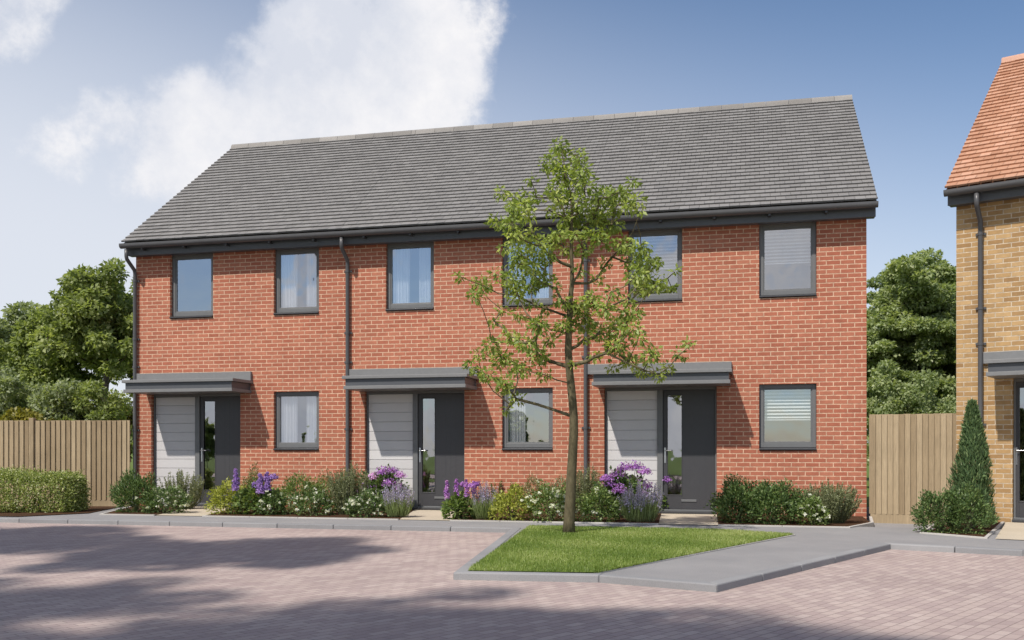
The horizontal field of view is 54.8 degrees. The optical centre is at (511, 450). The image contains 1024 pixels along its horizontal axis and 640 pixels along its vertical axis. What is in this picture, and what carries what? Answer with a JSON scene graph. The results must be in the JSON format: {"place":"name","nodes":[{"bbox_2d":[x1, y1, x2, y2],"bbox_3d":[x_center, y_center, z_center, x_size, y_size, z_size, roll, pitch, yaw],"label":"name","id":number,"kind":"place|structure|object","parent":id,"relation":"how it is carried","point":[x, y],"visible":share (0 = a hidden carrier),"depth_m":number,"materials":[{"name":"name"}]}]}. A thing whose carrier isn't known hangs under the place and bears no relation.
{"place":"outdoors","nodes":[
{"label":"outdoors","id":0,"kind":"place"},
{"bbox_2d":[119,130,415,507],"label":"terraced house","id":1,"kind":"structure","parent":0,"point":[238,281],"depth_m":19.23,"materials":[{"name":"red brick"}]},
{"bbox_2d":[169,253,212,318],"bbox_3d":[-6.249,-3.213,19.364,0.931,1.251,0.175,0,0,14],"label":"window","id":2,"kind":"structure","parent":1,"relation":"in","point":[209,313],"depth_m":19.43,"materials":[{"name":"grey glass"}]},
{"bbox_2d":[200,396,239,502],"bbox_3d":[-5.679,-0.009,19.264,0.882,2.069,0.109,0,0,14],"label":"door","id":3,"kind":"structure","parent":1,"relation":"in","point":[227,409],"depth_m":19.25,"materials":[{"name":"grey"}]},
{"bbox_2d":[273,248,318,314],"bbox_3d":[-4.079,-3.231,18.872,0.957,1.287,0.244,0,0,14],"label":"window","id":4,"kind":"structure","parent":1,"relation":"in","point":[286,260],"depth_m":18.95,"materials":[{"name":"clear glass"}]},
{"bbox_2d":[273,391,318,449],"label":"window","id":5,"kind":"structure","parent":1,"relation":"in","point":[286,402],"depth_m":18.95,"materials":[{"name":"grey glass"}]},
{"bbox_2d":[339,114,614,511],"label":"terraced house","id":6,"kind":"structure","parent":0,"point":[423,412],"depth_m":18.26,"materials":[{"name":"red brick"}]},
{"bbox_2d":[385,242,433,310],"bbox_3d":[-1.868,-3.231,18.336,0.961,1.287,0.245,0,0,14],"label":"window","id":7,"kind":"structure","parent":6,"relation":"in","point":[398,255],"depth_m":18.40,"materials":[{"name":"clear glass"}]},
{"bbox_2d":[419,393,463,505],"bbox_3d":[-1.306,-0.009,18.202,0.882,2.069,0.109,0,0,14],"label":"door","id":8,"kind":"structure","parent":6,"relation":"in","point":[449,407],"depth_m":18.19,"materials":[{"name":"grey"}]},
{"bbox_2d":[502,388,552,449],"bbox_3d":[0.287,-0.577,17.812,0.942,1.145,0.244,0,0,14],"label":"window","id":9,"kind":"structure","parent":6,"relation":"in","point":[514,427],"depth_m":17.89,"materials":[{"name":"grey glass"}]},
{"bbox_2d":[503,236,552,306],"bbox_3d":[0.294,-3.231,17.810,0.957,1.287,0.245,0,0,14],"label":"window","id":10,"kind":"structure","parent":6,"relation":"in","point":[543,295],"depth_m":17.84,"materials":[{"name":"grey glass"}]},
{"bbox_2d":[130,454,868,506],"bbox_3d":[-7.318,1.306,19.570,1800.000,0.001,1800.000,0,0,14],"label":"ground","id":11,"kind":"structure","parent":0,"point":[131,464],"depth_m":47.23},
{"bbox_2d":[0,364,36,417],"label":"bush","id":12,"kind":"object","parent":11,"relation":"on","point":[9,395],"visible":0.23,"depth_m":27.65,"materials":[{"name":"green plant"}]},
{"bbox_2d":[0,300,44,407],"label":"broadleaf tree","id":13,"kind":"object","parent":11,"relation":"on","point":[13,313],"visible":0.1,"depth_m":36.45,"materials":[{"name":"green plant"}]},
{"bbox_2d":[0,406,53,420],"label":"bush","id":14,"kind":"object","parent":11,"relation":"on","point":[24,413],"visible":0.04,"depth_m":25.94,"materials":[{"name":"green plant"}]},
{"bbox_2d":[17,377,83,420],"bbox_3d":[-13.065,-0.390,27.986,2.457,3.424,2.133,0,0,-19],"label":"bush","id":15,"kind":"object","parent":11,"relation":"on","point":[37,400],"visible":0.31,"depth_m":27.57,"materials":[{"name":"green plant"}]},
{"bbox_2d":[0,304,102,395],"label":"broadleaf tree","id":16,"kind":"object","parent":11,"relation":"on","point":[30,336],"visible":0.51,"depth_m":32.07,"materials":[{"name":"green plant"}]},
{"bbox_2d":[27,257,132,401],"bbox_3d":[-12.656,-2.331,30.983,4.294,7.322,3.649,0,0,14],"label":"broadleaf tree","id":17,"kind":"object","parent":11,"relation":"on","point":[93,307],"visible":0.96,"depth_m":30.21,"materials":[{"name":"green plant"}]},
{"bbox_2d":[50,378,132,453],"bbox_3d":[-11.785,-0.386,28.154,2.524,3.418,2.065,0,0,-5],"label":"bush","id":18,"kind":"object","parent":11,"relation":"on","point":[83,405],"visible":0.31,"depth_m":27.86,"materials":[{"name":"green plant"}]},
{"bbox_2d":[94,279,132,397],"bbox_3d":[-13.185,-2.686,36.154,3.780,8.028,3.610,0,0,-35],"label":"broadleaf tree","id":19,"kind":"object","parent":11,"relation":"on","point":[129,375],"depth_m":35.74,"materials":[{"name":"green plant"}]},
{"bbox_2d":[95,394,132,458],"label":"bush","id":20,"kind":"object","parent":11,"relation":"on","point":[130,417],"visible":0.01,"depth_m":35.84,"materials":[{"name":"green plant"}]},
{"bbox_2d":[582,95,878,518],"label":"terraced house","id":21,"kind":"structure","parent":11,"relation":"on","point":[753,222],"depth_m":17.01,"materials":[{"name":"red brick"}]},
{"bbox_2d":[628,229,681,302],"bbox_3d":[2.505,-3.213,17.273,0.931,1.251,0.245,0,0,14],"label":"window","id":22,"kind":"structure","parent":21,"relation":"in","point":[677,296],"depth_m":17.27,"materials":[{"name":"grey glass"}]},
{"bbox_2d":[663,390,714,509],"bbox_3d":[3.067,-0.009,17.140,0.882,2.069,0.109,0,0,14],"label":"door","id":23,"kind":"structure","parent":21,"relation":"in","point":[698,406],"depth_m":17.12,"materials":[{"name":"grey"}]},
{"bbox_2d":[759,222,816,297],"bbox_3d":[4.667,-3.213,16.748,0.927,1.251,0.245,0,0,14],"label":"window","id":24,"kind":"structure","parent":21,"relation":"in","point":[802,292],"depth_m":16.79,"materials":[{"name":"clear glass"}]},
{"bbox_2d":[759,384,816,449],"bbox_3d":[4.667,-0.559,16.748,0.927,1.109,0.245,0,0,14],"label":"window","id":25,"kind":"structure","parent":21,"relation":"in","point":[782,387],"depth_m":16.79,"materials":[{"name":"grey glass"}]},
{"bbox_2d":[867,274,886,435],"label":"broadleaf tree","id":26,"kind":"object","parent":11,"relation":"on","point":[876,282],"depth_m":40.93,"materials":[{"name":"green plant"}]},
{"bbox_2d":[867,358,939,465],"bbox_3d":[13.134,-0.893,32.905,4.073,4.412,2.374,0,0,14],"label":"bush","id":27,"kind":"object","parent":11,"relation":"on","point":[892,404],"visible":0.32,"depth_m":32.66,"materials":[{"name":"green plant"}]},
{"bbox_2d":[867,247,955,403],"bbox_3d":[14.829,-3.028,35.964,5.760,8.711,5.346,0,0,14],"label":"broadleaf tree","id":28,"kind":"object","parent":11,"relation":"on","point":[911,327],"visible":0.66,"depth_m":34.84,"materials":[{"name":"green plant"}]},
{"bbox_2d":[869,259,955,309],"bbox_3d":[17.611,-3.123,39.041,5.886,8.870,5.137,0,0,-12],"label":"broadleaf tree","id":29,"kind":"object","parent":11,"relation":"on","point":[874,302],"visible":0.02,"depth_m":39.66,"materials":[{"name":"green plant"}]},
{"bbox_2d":[897,375,955,413],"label":"bush","id":30,"kind":"object","parent":11,"relation":"on","point":[941,405],"visible":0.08,"depth_m":32.68,"materials":[{"name":"green plant"}]},
{"bbox_2d":[943,53,1023,522],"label":"detached house","id":31,"kind":"structure","parent":11,"relation":"on","point":[984,190],"depth_m":15.26,"materials":[{"name":"brick"}]},
{"bbox_2d":[1015,382,1023,516],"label":"door","id":32,"kind":"structure","parent":31,"relation":"in","point":[1019,504],"depth_m":15.12,"materials":[{"name":"grey glass"}]},
{"bbox_2d":[0,522,1023,639],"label":"road","id":33,"kind":"structure","parent":0,"point":[95,582],"depth_m":7.93,"materials":[{"name":"brick"}]},
{"bbox_2d":[0,518,1023,591],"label":"kerb","id":34,"kind":"structure","parent":33,"relation":"on","point":[463,572],"depth_m":10.60,"materials":[{"name":"concrete"}]},
{"bbox_2d":[0,498,1023,581],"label":"path","id":35,"kind":"structure","parent":0,"point":[805,543],"depth_m":12.10,"materials":[{"name":"concrete"}]},
{"bbox_2d":[0,506,115,515],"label":"flower bed soil","id":36,"kind":"structure","parent":35,"relation":"on","point":[89,510],"depth_m":17.35,"materials":[{"name":"brown soil"}]},
{"bbox_2d":[0,464,93,512],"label":"clipped hedge","id":37,"kind":"object","parent":36,"relation":"on","point":[74,492],"visible":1,"depth_m":17.38,"materials":[{"name":"green plant"}]},
{"bbox_2d":[0,418,130,505],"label":"wooden fence","id":38,"kind":"object","parent":35,"relation":"on","point":[97,452],"visible":0.52,"depth_m":19.45,"materials":[{"name":"brown wood"}]},
{"bbox_2d":[100,506,154,515],"bbox_3d":[-7.089,1.121,17.934,0.835,0.070,3.263,0,0,-26],"label":"edging","id":39,"kind":"object","parent":35,"relation":"on","point":[127,514],"visible":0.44,"depth_m":16.76,"materials":[{"name":"grey concrete"}]},
{"bbox_2d":[105,505,179,514],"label":"flower bed soil","id":40,"kind":"structure","parent":35,"relation":"on","point":[140,512],"depth_m":17.35,"materials":[{"name":"brown soil"}]},
{"bbox_2d":[107,467,162,512],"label":"shrub","id":41,"kind":"object","parent":40,"relation":"on","point":[137,484],"visible":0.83,"depth_m":17.36,"materials":[{"name":"green plant"}]},
{"bbox_2d":[134,485,193,513],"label":"white flowering shrub","id":42,"kind":"object","parent":40,"relation":"on","point":[168,498],"visible":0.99,"depth_m":17.18,"materials":[{"name":"green plant"}]},
{"bbox_2d":[159,469,206,508],"bbox_3d":[-6.168,0.720,18.490,0.869,0.757,0.616,0,0,0],"label":"rosemary","id":43,"kind":"object","parent":40,"relation":"on","point":[196,492],"visible":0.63,"depth_m":18.44,"materials":[{"name":"green plant"}]},
{"bbox_2d":[159,506,224,515],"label":"doorway path","id":44,"kind":"structure","parent":35,"relation":"on","point":[198,511],"depth_m":17.41,"materials":[{"name":"beige concrete"}]},
{"bbox_2d":[202,515,398,519],"bbox_3d":[-3.468,1.121,16.038,3.450,0.070,0.045,0,0,14],"label":"edging","id":45,"kind":"object","parent":35,"relation":"on","point":[301,517],"visible":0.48,"depth_m":15.98,"materials":[{"name":"grey concrete"}]},
{"bbox_2d":[209,508,413,518],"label":"flower bed soil","id":46,"kind":"structure","parent":35,"relation":"on","point":[328,515],"depth_m":16.55,"materials":[{"name":"brown soil"}]},
{"bbox_2d":[203,476,254,513],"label":"shrub","id":47,"kind":"object","parent":46,"relation":"on","point":[219,494],"visible":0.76,"depth_m":16.93,"materials":[{"name":"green plant"}]},
{"bbox_2d":[239,461,263,509],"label":"shrub","id":48,"kind":"object","parent":46,"relation":"on","point":[254,473],"visible":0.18,"depth_m":18.11,"materials":[{"name":"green plant"}]},
{"bbox_2d":[229,468,286,514],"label":"purple flowering shrub","id":49,"kind":"object","parent":46,"relation":"on","point":[255,489],"visible":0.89,"depth_m":16.73,"materials":[{"name":"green plant"}]},
{"bbox_2d":[255,488,290,514],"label":"white flowering shrub","id":50,"kind":"object","parent":46,"relation":"on","point":[274,496],"visible":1,"depth_m":16.70,"materials":[{"name":"green plant"}]},
{"bbox_2d":[275,470,331,512],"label":"shrub","id":51,"kind":"object","parent":46,"relation":"on","point":[288,489],"visible":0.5,"depth_m":17.48,"materials":[{"name":"green plant"}]},
{"bbox_2d":[285,484,338,515],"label":"white flowering shrub","id":52,"kind":"object","parent":46,"relation":"on","point":[309,496],"visible":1,"depth_m":16.66,"materials":[{"name":"green plant"}]},
{"bbox_2d":[307,468,335,510],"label":"shrub","id":53,"kind":"object","parent":46,"relation":"on","point":[324,477],"visible":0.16,"depth_m":17.90,"materials":[{"name":"green plant"}]},
{"bbox_2d":[327,460,369,514],"bbox_3d":[-2.790,0.631,16.835,0.742,0.934,0.596,0,0,0],"label":"rosemary","id":54,"kind":"object","parent":46,"relation":"on","point":[340,492],"visible":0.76,"depth_m":16.73,"materials":[{"name":"green plant"}]},
{"bbox_2d":[342,487,388,517],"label":"white flowering shrub","id":55,"kind":"object","parent":46,"relation":"on","point":[351,503],"visible":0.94,"depth_m":16.10,"materials":[{"name":"green plant"}]},
{"bbox_2d":[357,464,413,510],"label":"rhododendron","id":56,"kind":"object","parent":46,"relation":"on","point":[385,476],"visible":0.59,"depth_m":17.82,"materials":[{"name":"purple plant"}]},
{"bbox_2d":[380,479,414,516],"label":"lavender","id":57,"kind":"object","parent":46,"relation":"on","point":[397,506],"visible":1,"depth_m":16.08,"materials":[{"name":"purple plant"}]},
{"bbox_2d":[400,510,453,519],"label":"doorway path","id":58,"kind":"structure","parent":35,"relation":"on","point":[425,515],"depth_m":16.61,"materials":[{"name":"beige concrete"}]},
{"bbox_2d":[450,520,658,524],"bbox_3d":[0.604,1.121,15.049,3.230,0.070,0.045,0,0,14],"label":"edging","id":59,"kind":"object","parent":35,"relation":"on","point":[556,522],"visible":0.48,"depth_m":15.05,"materials":[{"name":"grey concrete"}]},
{"bbox_2d":[451,511,660,522],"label":"flower bed soil","id":60,"kind":"structure","parent":35,"relation":"on","point":[624,520],"depth_m":15.59,"materials":[{"name":"brown soil"}]},
{"bbox_2d":[440,479,480,518],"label":"purple flowering shrub","id":61,"kind":"object","parent":60,"relation":"on","point":[457,503],"visible":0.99,"depth_m":15.67,"materials":[{"name":"green plant"}]},
{"bbox_2d":[467,481,497,518],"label":"lavender","id":62,"kind":"object","parent":60,"relation":"on","point":[481,507],"visible":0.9,"depth_m":15.60,"materials":[{"name":"purple plant"}]},
{"bbox_2d":[488,480,513,506],"bbox_3d":[-0.148,0.768,17.945,0.681,0.660,0.529,0,0,0],"label":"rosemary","id":63,"kind":"object","parent":60,"relation":"on","point":[499,489],"visible":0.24,"depth_m":17.77,"materials":[{"name":"green plant"}]},
{"bbox_2d":[484,482,536,520],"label":"shrub","id":64,"kind":"object","parent":60,"relation":"on","point":[502,502],"visible":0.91,"depth_m":15.38,"materials":[{"name":"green plant"}]},
{"bbox_2d":[515,472,558,512],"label":"shrub","id":65,"kind":"object","parent":60,"relation":"on","point":[528,484],"visible":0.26,"depth_m":17.19,"materials":[{"name":"green plant"}]},
{"bbox_2d":[520,479,580,521],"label":"white flowering shrub","id":66,"kind":"object","parent":60,"relation":"on","point":[555,495],"visible":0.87,"depth_m":15.22,"materials":[{"name":"green plant"}]},
{"bbox_2d":[543,474,576,512],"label":"shrub","id":67,"kind":"object","parent":60,"relation":"on","point":[555,484],"visible":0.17,"depth_m":17.21,"materials":[{"name":"green plant"}]},
{"bbox_2d":[576,465,600,512],"bbox_3d":[1.313,0.635,16.997,0.556,0.925,0.471,0,0,0],"label":"rosemary","id":68,"kind":"object","parent":60,"relation":"on","point":[584,484],"visible":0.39,"depth_m":16.92,"materials":[{"name":"green plant"}]},
{"bbox_2d":[575,483,624,521],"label":"shrub","id":69,"kind":"object","parent":60,"relation":"on","point":[589,503],"visible":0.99,"depth_m":15.10,"materials":[{"name":"green plant"}]},
{"bbox_2d":[591,460,652,516],"bbox_3d":[1.854,0.659,16.217,1.114,1.022,0.809,0,0,0],"label":"rhododendron","id":70,"kind":"object","parent":60,"relation":"on","point":[615,477],"visible":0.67,"depth_m":16.09,"materials":[{"name":"purple plant"}]},
{"bbox_2d":[617,478,664,521],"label":"lavender","id":71,"kind":"object","parent":60,"relation":"on","point":[638,507],"visible":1,"depth_m":15.02,"materials":[{"name":"purple plant"}]},
{"bbox_2d":[653,476,672,510],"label":"purple flowering shrub","id":72,"kind":"object","parent":60,"relation":"on","point":[668,479],"visible":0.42,"depth_m":17.22,"materials":[{"name":"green plant"}]},
{"bbox_2d":[659,513,717,524],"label":"doorway path","id":73,"kind":"structure","parent":35,"relation":"on","point":[692,519],"depth_m":15.65,"materials":[{"name":"beige stone"}]},
{"bbox_2d":[594,534,795,572],"bbox_3d":[2.206,1.123,10.834,0.050,0.064,4.914,0,0,36],"label":"edging","id":74,"kind":"object","parent":35,"relation":"on","point":[665,559],"visible":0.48,"depth_m":10.45,"materials":[{"name":"grey concrete"}]},
{"bbox_2d":[717,514,868,526],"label":"flower bed soil","id":75,"kind":"structure","parent":35,"relation":"on","point":[854,520],"depth_m":14.74,"materials":[{"name":"brown soil"}]},
{"bbox_2d":[703,473,767,523],"bbox_3d":[3.409,0.736,14.949,0.879,0.788,0.860,0,0,-40],"label":"shrub","id":76,"kind":"object","parent":75,"relation":"on","point":[734,492],"visible":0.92,"depth_m":14.88,"materials":[{"name":"green plant"}]},
{"bbox_2d":[738,476,814,524],"bbox_3d":[3.946,0.755,14.781,1.083,0.752,0.856,0,0,0],"label":"shrub","id":77,"kind":"object","parent":75,"relation":"on","point":[774,498],"visible":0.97,"depth_m":14.63,"materials":[{"name":"green plant"}]},
{"bbox_2d":[794,493,830,524],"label":"white flowering shrub","id":78,"kind":"object","parent":75,"relation":"on","point":[811,515],"visible":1,"depth_m":14.48,"materials":[{"name":"green plant"}]},
{"bbox_2d":[795,481,861,523],"bbox_3d":[4.758,0.777,14.898,1.039,0.643,0.790,0,0,0],"label":"shrub","id":79,"kind":"object","parent":75,"relation":"on","point":[840,511],"visible":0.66,"depth_m":14.73,"materials":[{"name":"green plant"}]},
{"bbox_2d":[718,516,873,527],"bbox_3d":[4.801,1.121,14.804,3.416,0.070,1.336,0,0,-32],"label":"edging","id":80,"kind":"object","parent":35,"relation":"on","point":[870,523],"visible":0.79,"depth_m":14.28,"materials":[{"name":"grey concrete"}]},
{"bbox_2d":[869,413,955,524],"bbox_3d":[6.487,0.322,15.966,1.353,1.818,0.085,0,0,24],"label":"wooden fence","id":81,"kind":"object","parent":35,"relation":"on","point":[911,456],"visible":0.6,"depth_m":15.99,"materials":[{"name":"brown wood"}]},
{"bbox_2d":[920,521,1004,538],"bbox_3d":[6.302,1.121,13.889,0.919,0.070,3.170,0,0,30],"label":"edging","id":82,"kind":"object","parent":35,"relation":"on","point":[1000,525],"visible":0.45,"depth_m":12.90,"materials":[{"name":"grey concrete"}]},
{"bbox_2d":[931,522,999,536],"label":"flower bed soil","id":83,"kind":"structure","parent":35,"relation":"on","point":[988,529],"depth_m":13.46,"materials":[{"name":"brown soil"}]},
{"bbox_2d":[910,487,971,532],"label":"shrub","id":84,"kind":"object","parent":83,"relation":"on","point":[927,500],"visible":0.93,"depth_m":13.09,"materials":[{"name":"green plant"}]},
{"bbox_2d":[941,478,997,534],"bbox_3d":[6.004,0.749,13.052,0.692,0.764,0.624,0,0,0],"label":"shrub","id":85,"kind":"object","parent":83,"relation":"on","point":[972,497],"visible":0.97,"depth_m":12.96,"materials":[{"name":"green plant"}]},
{"bbox_2d":[946,398,1000,528],"bbox_3d":[6.424,0.194,13.760,0.715,1.843,0.724,0,0,14],"label":"conifer","id":86,"kind":"object","parent":83,"relation":"on","point":[973,449],"visible":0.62,"depth_m":13.63,"materials":[{"name":"green plant"}]},
{"bbox_2d":[995,522,1023,539],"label":"doorway path","id":87,"kind":"structure","parent":35,"relation":"on","point":[1013,530],"depth_m":13.34,"materials":[{"name":"beige stone"}]},
{"bbox_2d":[0,0,1023,442],"label":"sky","id":88,"kind":"structure","parent":0,"point":[109,109],"materials":[{"name":"blue"}]},
{"bbox_2d":[468,524,792,572],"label":"lawn","id":89,"kind":"structure","parent":0,"point":[583,559],"depth_m":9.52,"materials":[{"name":"green plant"}]},
{"bbox_2d":[450,136,696,533],"bbox_3d":[0.771,-1.524,12.998,3.152,5.303,2.142,0,0,0],"label":"young tree","id":90,"kind":"object","parent":89,"relation":"on","point":[570,306],"visible":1,"depth_m":12.91,"materials":[{"name":"green plant"}]}
]}

